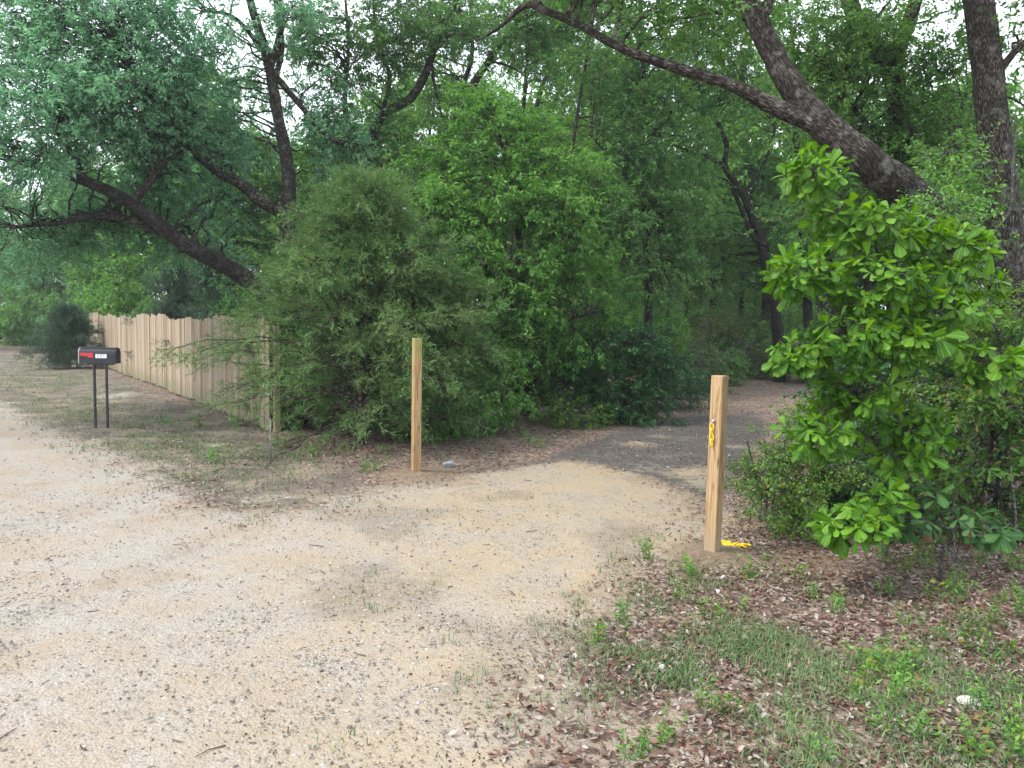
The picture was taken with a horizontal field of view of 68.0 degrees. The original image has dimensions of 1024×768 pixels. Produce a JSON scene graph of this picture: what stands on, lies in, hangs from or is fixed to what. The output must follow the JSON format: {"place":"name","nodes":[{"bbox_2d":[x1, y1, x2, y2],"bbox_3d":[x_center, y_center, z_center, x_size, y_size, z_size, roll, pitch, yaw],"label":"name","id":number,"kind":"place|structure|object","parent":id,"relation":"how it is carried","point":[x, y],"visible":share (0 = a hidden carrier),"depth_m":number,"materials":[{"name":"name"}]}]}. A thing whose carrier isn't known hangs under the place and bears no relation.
{"place":"outdoors","nodes":[
{"label":"outdoors","id":0,"kind":"place"},
{"bbox_2d":[0,400,792,767],"bbox_3d":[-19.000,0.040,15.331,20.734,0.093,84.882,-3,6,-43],"label":"sandy road","id":1,"kind":"structure","parent":0,"point":[592,493],"depth_m":4.41,"materials":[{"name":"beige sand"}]},
{"bbox_2d":[0,384,727,767],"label":"leaf debris","id":2,"kind":"object","parent":1,"relation":"on","point":[374,626],"visible":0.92,"depth_m":3.69,"materials":[{"name":"brown plant"}]},
{"bbox_2d":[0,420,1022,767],"bbox_3d":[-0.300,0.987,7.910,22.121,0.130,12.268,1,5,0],"label":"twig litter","id":3,"kind":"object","parent":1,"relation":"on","point":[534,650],"visible":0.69,"depth_m":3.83,"materials":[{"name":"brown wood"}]},
{"bbox_2d":[0,337,1023,767],"bbox_3d":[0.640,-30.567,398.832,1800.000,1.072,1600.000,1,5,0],"label":"ground","id":4,"kind":"structure","parent":0,"point":[432,469],"depth_m":6.01,"materials":[{"name":"brown soil"}]},
{"bbox_2d":[0,296,42,346],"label":"scrub bush","id":5,"kind":"object","parent":4,"relation":"on","point":[6,333],"visible":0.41,"depth_m":37.73,"materials":[{"name":"green plant"}]},
{"bbox_2d":[0,252,74,308],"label":"woodland tree","id":6,"kind":"object","parent":4,"relation":"on","point":[43,287],"visible":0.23,"depth_m":45.13,"materials":[{"name":"green plant"}]},
{"bbox_2d":[3,285,83,343],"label":"scrub bush","id":7,"kind":"object","parent":4,"relation":"on","point":[31,313],"visible":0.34,"depth_m":36.47,"materials":[{"name":"green plant"}]},
{"bbox_2d":[6,294,105,369],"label":"cedar tree","id":8,"kind":"object","parent":4,"relation":"on","point":[74,327],"visible":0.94,"depth_m":23.09,"materials":[{"name":"green plant"}]},
{"bbox_2d":[35,283,115,359],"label":"scrub bush","id":9,"kind":"object","parent":4,"relation":"on","point":[51,304],"visible":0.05,"depth_m":28.02,"materials":[{"name":"green plant"}]},
{"bbox_2d":[14,136,142,294],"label":"woodland tree","id":10,"kind":"object","parent":4,"relation":"on","point":[98,166],"visible":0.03,"depth_m":36.05,"materials":[{"name":"green plant"}]},
{"bbox_2d":[78,347,120,427],"bbox_3d":[-5.986,0.154,11.005,0.548,1.380,0.184,1,5,-4],"label":"mailbox","id":11,"kind":"object","parent":4,"relation":"on","point":[95,356],"visible":0.98,"depth_m":10.91,"materials":[{"name":"black paint"}]},
{"bbox_2d":[50,163,164,309],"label":"woodland tree","id":12,"kind":"object","parent":4,"relation":"on","point":[93,274],"visible":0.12,"depth_m":31.44,"materials":[{"name":"green plant"}]},
{"bbox_2d":[60,270,160,346],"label":"scrub bush","id":13,"kind":"object","parent":4,"relation":"on","point":[105,304],"visible":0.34,"depth_m":26.43,"materials":[{"name":"green plant"}]},
{"bbox_2d":[73,275,169,316],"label":"scrub bush","id":14,"kind":"object","parent":4,"relation":"on","point":[130,306],"visible":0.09,"depth_m":27.52,"materials":[{"name":"green plant"}]},
{"bbox_2d":[46,95,249,294],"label":"woodland tree","id":15,"kind":"object","parent":4,"relation":"on","point":[130,265],"visible":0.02,"depth_m":30.37,"materials":[{"name":"green plant"}]},
{"bbox_2d":[120,288,180,317],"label":"scrub bush","id":16,"kind":"object","parent":4,"relation":"on","point":[145,303],"visible":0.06,"depth_m":23.86,"materials":[{"name":"green plant"}]},
{"bbox_2d":[119,253,203,376],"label":"cedar tree","id":17,"kind":"object","parent":4,"relation":"on","point":[176,297],"visible":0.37,"depth_m":20.17,"materials":[{"name":"green plant"}]},
{"bbox_2d":[0,21,335,415],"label":"oak tree","id":18,"kind":"object","parent":4,"relation":"on","point":[141,189],"visible":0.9,"depth_m":11.96,"materials":[{"name":"green plant"}]},
{"bbox_2d":[100,122,268,300],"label":"woodland tree","id":19,"kind":"object","parent":4,"relation":"on","point":[125,258],"visible":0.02,"depth_m":25.29,"materials":[{"name":"green plant"}]},
{"bbox_2d":[99,313,279,431],"bbox_3d":[-8.370,-0.722,17.832,0.165,1.885,16.650,-2,6,-36],"label":"board fence","id":20,"kind":"object","parent":4,"relation":"on","point":[140,333],"visible":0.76,"depth_m":15.31,"materials":[{"name":"beige wood"}]},
{"bbox_2d":[0,0,387,409],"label":"oak tree","id":21,"kind":"object","parent":4,"relation":"on","point":[110,32],"visible":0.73,"depth_m":12.27,"materials":[{"name":"green plant"}]},
{"bbox_2d":[149,239,257,360],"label":"cedar tree","id":22,"kind":"object","parent":4,"relation":"on","point":[207,271],"visible":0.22,"depth_m":16.75,"materials":[{"name":"green plant"}]},
{"bbox_2d":[127,59,309,277],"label":"woodland tree","id":23,"kind":"object","parent":4,"relation":"on","point":[259,224],"visible":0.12,"depth_m":22.26,"materials":[{"name":"green plant"}]},
{"bbox_2d":[132,117,318,300],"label":"woodland tree","id":24,"kind":"object","parent":4,"relation":"on","point":[249,202],"visible":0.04,"depth_m":24.00,"materials":[{"name":"green plant"}]},
{"bbox_2d":[179,287,284,390],"bbox_3d":[-5.420,-0.726,15.603,2.618,2.610,1.819,2,5,11],"label":"scrub bush","id":25,"kind":"object","parent":4,"relation":"on","point":[228,309],"visible":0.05,"depth_m":15.15,"materials":[{"name":"green plant"}]},
{"bbox_2d":[182,232,378,430],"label":"cedar tree","id":26,"kind":"object","parent":4,"relation":"on","point":[285,331],"visible":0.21,"depth_m":11.49,"materials":[{"name":"green plant"}]},
{"bbox_2d":[235,109,391,358],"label":"woodland tree","id":27,"kind":"object","parent":4,"relation":"on","point":[309,177],"visible":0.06,"depth_m":24.67,"materials":[{"name":"green plant"}]},
{"bbox_2d":[147,151,542,471],"bbox_3d":[-2.074,-0.811,10.374,5.082,4.642,5.433,1,5,0],"label":"cedar tree","id":28,"kind":"object","parent":4,"relation":"on","point":[355,217],"visible":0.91,"depth_m":9.77,"materials":[{"name":"green plant"}]},
{"bbox_2d":[209,0,535,403],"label":"oak tree","id":29,"kind":"object","parent":4,"relation":"on","point":[438,28],"visible":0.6,"depth_m":14.70,"materials":[{"name":"green plant"}]},
{"bbox_2d":[306,48,516,260],"bbox_3d":[-3.127,-5.245,23.687,6.650,10.218,5.365,1,5,-3],"label":"woodland tree","id":30,"kind":"object","parent":4,"relation":"on","point":[413,119],"visible":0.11,"depth_m":22.51,"materials":[{"name":"green plant"}]},
{"bbox_2d":[350,68,479,251],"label":"woodland tree","id":31,"kind":"object","parent":4,"relation":"on","point":[379,95],"depth_m":32.70,"materials":[{"name":"green plant"}]},
{"bbox_2d":[411,338,421,471],"bbox_3d":[-1.037,0.351,8.242,0.090,1.693,0.090,-1,5,-24],"label":"wooden post","id":32,"kind":"object","parent":4,"relation":"on","point":[416,408],"visible":0.88,"depth_m":8.19,"materials":[{"name":"brown wood"}]},
{"bbox_2d":[309,243,528,454],"bbox_3d":[-1.322,-0.383,10.728,3.139,3.268,3.701,1,5,0],"label":"cedar tree","id":33,"kind":"object","parent":4,"relation":"on","point":[461,291],"visible":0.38,"depth_m":10.42,"materials":[{"name":"green plant"}]},
{"bbox_2d":[423,139,534,305],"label":"woodland tree","id":34,"kind":"object","parent":4,"relation":"on","point":[506,238],"visible":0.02,"depth_m":25.96,"materials":[{"name":"green plant"}]},
{"bbox_2d":[425,355,544,440],"bbox_3d":[-0.413,0.289,10.993,1.834,1.396,1.454,1,5,0],"label":"oak shrub","id":35,"kind":"object","parent":4,"relation":"on","point":[508,403],"visible":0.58,"depth_m":11.03,"materials":[{"name":"green plant"}]},
{"bbox_2d":[449,324,570,405],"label":"scrub bush","id":36,"kind":"object","parent":4,"relation":"on","point":[540,383],"visible":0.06,"depth_m":14.91,"materials":[{"name":"green plant"}]},
{"bbox_2d":[372,59,649,415],"bbox_3d":[-0.098,-2.392,12.665,4.850,6.277,3.348,1,5,0],"label":"understorey oak","id":37,"kind":"object","parent":4,"relation":"on","point":[531,298],"visible":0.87,"depth_m":12.34,"materials":[{"name":"green plant"}]},
{"bbox_2d":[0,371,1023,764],"bbox_3d":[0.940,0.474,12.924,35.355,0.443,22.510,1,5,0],"label":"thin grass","id":38,"kind":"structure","parent":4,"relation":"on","point":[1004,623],"depth_m":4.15,"materials":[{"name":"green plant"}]},
{"bbox_2d":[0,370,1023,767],"bbox_3d":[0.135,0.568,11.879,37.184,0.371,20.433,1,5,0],"label":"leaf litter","id":39,"kind":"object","parent":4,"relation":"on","point":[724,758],"visible":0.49,"depth_m":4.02,"materials":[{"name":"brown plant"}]},
{"bbox_2d":[374,0,653,233],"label":"oak tree","id":40,"kind":"object","parent":4,"relation":"on","point":[541,44],"visible":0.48,"depth_m":16.95,"materials":[{"name":"green plant"}]},
{"bbox_2d":[486,0,581,262],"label":"slender tree","id":41,"kind":"object","parent":4,"relation":"on","point":[526,83],"visible":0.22,"depth_m":20.16,"materials":[{"name":"green plant"}]},
{"bbox_2d":[510,20,601,308],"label":"slender tree","id":42,"kind":"object","parent":4,"relation":"on","point":[538,101],"visible":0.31,"depth_m":20.95,"materials":[{"name":"green plant"}]},
{"bbox_2d":[500,303,625,405],"bbox_3d":[1.023,-0.386,15.509,2.692,2.622,2.658,-3,6,-43],"label":"scrub bush","id":43,"kind":"object","parent":4,"relation":"on","point":[606,363],"visible":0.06,"depth_m":15.26,"materials":[{"name":"green plant"}]},
{"bbox_2d":[517,379,618,430],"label":"scrub bush","id":44,"kind":"object","parent":4,"relation":"on","point":[564,417],"visible":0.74,"depth_m":12.21,"materials":[{"name":"green plant"}]},
{"bbox_2d":[482,109,654,327],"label":"woodland tree","id":45,"kind":"object","parent":4,"relation":"on","point":[536,233],"visible":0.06,"depth_m":23.81,"materials":[{"name":"green plant"}]},
{"bbox_2d":[523,1,618,272],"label":"slender tree","id":46,"kind":"object","parent":4,"relation":"on","point":[599,8],"visible":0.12,"depth_m":21.97,"materials":[{"name":"green plant"}]},
{"bbox_2d":[490,9,682,302],"bbox_3d":[2.869,-7.059,26.592,7.424,13.112,5.989,2,5,11],"label":"woodland tree","id":47,"kind":"object","parent":4,"relation":"on","point":[580,138],"visible":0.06,"depth_m":25.19,"materials":[{"name":"green plant"}]},
{"bbox_2d":[543,0,649,300],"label":"slender tree","id":48,"kind":"object","parent":4,"relation":"on","point":[577,116],"visible":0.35,"depth_m":19.15,"materials":[{"name":"green plant"}]},
{"bbox_2d":[534,316,696,427],"bbox_3d":[1.810,0.038,13.011,2.884,2.387,1.856,1,5,0],"label":"evergreen shrub","id":49,"kind":"object","parent":4,"relation":"on","point":[652,347],"visible":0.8,"depth_m":12.74,"materials":[{"name":"green plant"}]},
{"bbox_2d":[567,281,689,369],"bbox_3d":[3.683,-1.728,23.697,4.604,3.287,3.398,1,5,0],"label":"scrub bush","id":50,"kind":"object","parent":4,"relation":"on","point":[638,304],"visible":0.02,"depth_m":23.44,"materials":[{"name":"green plant"}]},
{"bbox_2d":[527,0,741,393],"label":"oak tree","id":51,"kind":"object","parent":4,"relation":"on","point":[643,161],"visible":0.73,"depth_m":16.11,"materials":[{"name":"green plant"}]},
{"bbox_2d":[594,278,695,379],"bbox_3d":[3.248,-1.257,18.931,2.752,3.174,2.428,1,5,0],"label":"scrub bush","id":52,"kind":"object","parent":4,"relation":"on","point":[639,317],"visible":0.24,"depth_m":18.77,"materials":[{"name":"green plant"}]},
{"bbox_2d":[615,717,674,765],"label":"weed","id":53,"kind":"object","parent":4,"relation":"on","point":[634,757],"visible":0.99,"depth_m":2.93,"materials":[{"name":"green plant"}]},
{"bbox_2d":[561,31,766,322],"bbox_3d":[4.788,-6.482,25.990,7.416,12.131,6.585,4,5,32],"label":"woodland tree","id":54,"kind":"object","parent":4,"relation":"on","point":[661,229],"visible":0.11,"depth_m":25.05,"materials":[{"name":"green plant"}]},
{"bbox_2d":[654,702,688,749],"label":"weed","id":55,"kind":"object","parent":4,"relation":"on","point":[664,738],"visible":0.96,"depth_m":3.06,"materials":[{"name":"green plant"}]},
{"bbox_2d":[635,352,716,413],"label":"scrub bush","id":56,"kind":"object","parent":4,"relation":"on","point":[688,389],"visible":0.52,"depth_m":14.68,"materials":[{"name":"green plant"}]},
{"bbox_2d":[639,320,717,370],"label":"scrub bush","id":57,"kind":"object","parent":4,"relation":"on","point":[694,346],"visible":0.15,"depth_m":20.31,"materials":[{"name":"green plant"}]},
{"bbox_2d":[661,335,741,395],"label":"scrub bush","id":58,"kind":"object","parent":4,"relation":"on","point":[707,363],"visible":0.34,"depth_m":17.24,"materials":[{"name":"green plant"}]},
{"bbox_2d":[662,288,757,354],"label":"scrub bush","id":59,"kind":"object","parent":4,"relation":"on","point":[693,301],"visible":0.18,"depth_m":25.87,"materials":[{"name":"green plant"}]},
{"bbox_2d":[692,672,728,711],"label":"weed","id":60,"kind":"object","parent":4,"relation":"on","point":[706,694],"visible":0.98,"depth_m":3.33,"materials":[{"name":"green plant"}]},
{"bbox_2d":[622,0,802,381],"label":"oak tree","id":61,"kind":"object","parent":4,"relation":"on","point":[760,244],"visible":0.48,"depth_m":20.09,"materials":[{"name":"green plant"}]},
{"bbox_2d":[674,333,757,386],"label":"scrub bush","id":62,"kind":"object","parent":4,"relation":"on","point":[736,364],"visible":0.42,"depth_m":19.36,"materials":[{"name":"green plant"}]},
{"bbox_2d":[704,375,728,551],"bbox_3d":[1.474,0.704,5.532,0.093,1.533,0.126,6,6,44],"label":"wooden post","id":63,"kind":"object","parent":4,"relation":"on","point":[715,468],"visible":0.9,"depth_m":5.50,"materials":[{"name":"brown wood"}]},
{"bbox_2d":[677,302,764,375],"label":"scrub bush","id":64,"kind":"object","parent":4,"relation":"on","point":[720,327],"visible":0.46,"depth_m":22.17,"materials":[{"name":"green plant"}]},
{"bbox_2d":[669,295,802,338],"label":"scrub bush","id":65,"kind":"object","parent":4,"relation":"on","point":[752,308],"visible":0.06,"depth_m":36.95,"materials":[{"name":"green plant"}]},
{"bbox_2d":[656,70,820,316],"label":"woodland tree","id":66,"kind":"object","parent":4,"relation":"on","point":[765,182],"visible":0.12,"depth_m":27.54,"materials":[{"name":"green plant"}]},
{"bbox_2d":[710,320,787,379],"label":"scrub bush","id":67,"kind":"object","parent":4,"relation":"on","point":[757,365],"visible":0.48,"depth_m":21.40,"materials":[{"name":"green plant"}]},
{"bbox_2d":[476,0,1023,311],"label":"leaning oak","id":68,"kind":"object","parent":4,"relation":"on","point":[882,174],"visible":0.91,"depth_m":6.96,"materials":[{"name":"brown plant"}]},
{"bbox_2d":[978,120,1023,310],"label":"dead branch","id":69,"kind":"object","parent":68,"relation":"attached to","point":[1011,205],"visible":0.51,"depth_m":8.10,"materials":[{"name":"wood"}]},
{"bbox_2d":[719,138,786,321],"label":"woodland tree","id":70,"kind":"object","parent":4,"relation":"on","point":[741,299],"visible":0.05,"depth_m":34.20,"materials":[{"name":"green plant"}]},
{"bbox_2d":[720,258,791,313],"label":"woodland tree","id":71,"kind":"object","parent":4,"relation":"on","point":[754,300],"visible":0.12,"depth_m":43.89,"materials":[{"name":"green plant"}]},
{"bbox_2d":[676,36,858,344],"bbox_3d":[10.005,-7.260,29.990,6.847,12.988,8.487,0,5,-11],"label":"woodland tree","id":72,"kind":"object","parent":4,"relation":"on","point":[765,303],"visible":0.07,"depth_m":29.75,"materials":[{"name":"green plant"}]},
{"bbox_2d":[746,300,831,360],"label":"scrub bush","id":73,"kind":"object","parent":4,"relation":"on","point":[795,318],"visible":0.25,"depth_m":23.59,"materials":[{"name":"green plant"}]},
{"bbox_2d":[703,392,880,544],"bbox_3d":[2.298,0.727,6.316,1.237,1.284,1.328,-1,5,-23],"label":"blueberry shrub","id":74,"kind":"object","parent":4,"relation":"on","point":[803,506],"visible":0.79,"depth_m":6.12,"materials":[{"name":"green plant"}]},
{"bbox_2d":[741,0,883,377],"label":"oak tree","id":75,"kind":"object","parent":4,"relation":"on","point":[807,310],"visible":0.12,"depth_m":21.37,"materials":[{"name":"green plant"}]},
{"bbox_2d":[782,705,854,764],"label":"weed","id":76,"kind":"object","parent":4,"relation":"on","point":[815,745],"visible":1,"depth_m":2.96,"materials":[{"name":"green plant"}]},
{"bbox_2d":[760,163,905,322],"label":"woodland tree","id":77,"kind":"object","parent":4,"relation":"on","point":[829,258],"visible":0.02,"depth_m":26.81,"materials":[{"name":"green plant"}]},
{"bbox_2d":[830,631,890,671],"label":"weed","id":78,"kind":"object","parent":4,"relation":"on","point":[860,656],"visible":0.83,"depth_m":3.79,"materials":[{"name":"green plant"}]},
{"bbox_2d":[781,5,949,318],"bbox_3d":[12.631,-6.472,25.748,7.630,12.385,6.155,3,5,26],"label":"woodland tree","id":79,"kind":"object","parent":4,"relation":"on","point":[883,98],"visible":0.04,"depth_m":24.65,"materials":[{"name":"green plant"}]},
{"bbox_2d":[783,416,951,546],"bbox_3d":[2.991,0.844,6.344,1.322,1.296,1.148,1,5,0],"label":"thicket shrub","id":80,"kind":"object","parent":4,"relation":"on","point":[835,498],"visible":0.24,"depth_m":6.34,"materials":[{"name":"green plant"}]},
{"bbox_2d":[843,641,898,687],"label":"weed","id":81,"kind":"object","parent":4,"relation":"on","point":[867,665],"visible":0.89,"depth_m":3.63,"materials":[{"name":"green plant"}]},
{"bbox_2d":[744,0,1023,413],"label":"oak tree","id":82,"kind":"object","parent":4,"relation":"on","point":[887,60],"visible":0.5,"depth_m":10.69,"materials":[{"name":"green plant"}]},
{"bbox_2d":[848,686,927,738],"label":"weed","id":83,"kind":"object","parent":4,"relation":"on","point":[882,715],"visible":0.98,"depth_m":3.15,"materials":[{"name":"green plant"}]},
{"bbox_2d":[759,141,1023,558],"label":"oak sapling","id":84,"kind":"object","parent":4,"relation":"on","point":[890,336],"visible":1,"depth_m":4.94,"materials":[{"name":"green plant"}]},
{"bbox_2d":[883,664,915,701],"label":"weed","id":85,"kind":"object","parent":4,"relation":"on","point":[894,689],"visible":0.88,"depth_m":3.44,"materials":[{"name":"green plant"}]},
{"bbox_2d":[782,239,1022,508],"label":"thicket shrub","id":86,"kind":"object","parent":4,"relation":"on","point":[885,372],"visible":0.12,"depth_m":7.22,"materials":[{"name":"green plant"}]},
{"bbox_2d":[891,664,947,707],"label":"weed","id":87,"kind":"object","parent":4,"relation":"on","point":[918,682],"visible":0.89,"depth_m":3.48,"materials":[{"name":"green plant"}]},
{"bbox_2d":[900,632,950,673],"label":"weed","id":88,"kind":"object","parent":4,"relation":"on","point":[920,655],"visible":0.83,"depth_m":3.74,"materials":[{"name":"green plant"}]},
{"bbox_2d":[908,699,944,743],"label":"weed","id":89,"kind":"object","parent":4,"relation":"on","point":[923,721],"visible":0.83,"depth_m":3.10,"materials":[{"name":"green plant"}]},
{"bbox_2d":[833,113,1023,483],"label":"thicket shrub","id":90,"kind":"object","parent":4,"relation":"on","point":[952,193],"visible":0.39,"depth_m":7.22,"materials":[{"name":"green plant"}]},
{"bbox_2d":[918,570,963,602],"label":"weed","id":91,"kind":"object","parent":4,"relation":"on","point":[944,586],"visible":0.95,"depth_m":4.69,"materials":[{"name":"green plant"}]},
{"bbox_2d":[859,207,1023,545],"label":"thicket shrub","id":92,"kind":"object","parent":4,"relation":"on","point":[996,416],"visible":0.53,"depth_m":6.10,"materials":[{"name":"green plant"}]},
{"bbox_2d":[863,48,1023,372],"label":"woodland tree","id":93,"kind":"object","parent":4,"relation":"on","point":[1019,87],"visible":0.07,"depth_m":22.72,"materials":[{"name":"green plant"}]},
{"bbox_2d":[869,0,1023,479],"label":"oak tree","id":94,"kind":"object","parent":4,"relation":"on","point":[989,64],"visible":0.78,"depth_m":8.47,"materials":[{"name":"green plant"}]},
{"bbox_2d":[892,479,1023,580],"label":"young tree","id":95,"kind":"object","parent":4,"relation":"on","point":[1003,538],"visible":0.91,"depth_m":4.94,"materials":[{"name":"green plant"}]},
{"bbox_2d":[937,703,979,745],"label":"weed","id":96,"kind":"object","parent":4,"relation":"on","point":[964,730],"visible":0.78,"depth_m":3.09,"materials":[{"name":"green plant"}]},
{"bbox_2d":[931,723,995,764],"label":"weed","id":97,"kind":"object","parent":4,"relation":"on","point":[978,751],"visible":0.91,"depth_m":2.94,"materials":[{"name":"green plant"}]},
{"bbox_2d":[919,384,1023,537],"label":"young tree","id":98,"kind":"object","parent":4,"relation":"on","point":[989,474],"visible":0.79,"depth_m":5.82,"materials":[{"name":"green plant"}]},
{"bbox_2d":[958,618,995,654],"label":"weed","id":99,"kind":"object","parent":4,"relation":"on","point":[965,635],"visible":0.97,"depth_m":4.00,"materials":[{"name":"green plant"}]},
{"bbox_2d":[964,672,992,710],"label":"weed","id":100,"kind":"object","parent":4,"relation":"on","point":[975,691],"visible":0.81,"depth_m":3.37,"materials":[{"name":"green plant"}]},
{"bbox_2d":[962,713,1023,767],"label":"weed","id":101,"kind":"object","parent":4,"relation":"on","point":[1017,747],"visible":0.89,"depth_m":2.94,"materials":[{"name":"green plant"}]},
{"bbox_2d":[980,687,1023,736],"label":"weed","id":102,"kind":"object","parent":4,"relation":"on","point":[1005,717],"visible":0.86,"depth_m":3.20,"materials":[{"name":"green plant"}]},
{"bbox_2d":[0,356,1023,767],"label":"grass","id":103,"kind":"structure","parent":0,"point":[780,668],"depth_m":3.75,"materials":[{"name":"green plant"}]},
{"bbox_2d":[0,0,1023,317],"label":"sky","id":104,"kind":"structure","parent":0,"point":[240,13],"materials":[{"name":"white"}]},
{"bbox_2d":[525,365,860,503],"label":"driveway","id":105,"kind":"structure","parent":0,"point":[624,460],"depth_m":10.84,"materials":[{"name":"grey gravel"}]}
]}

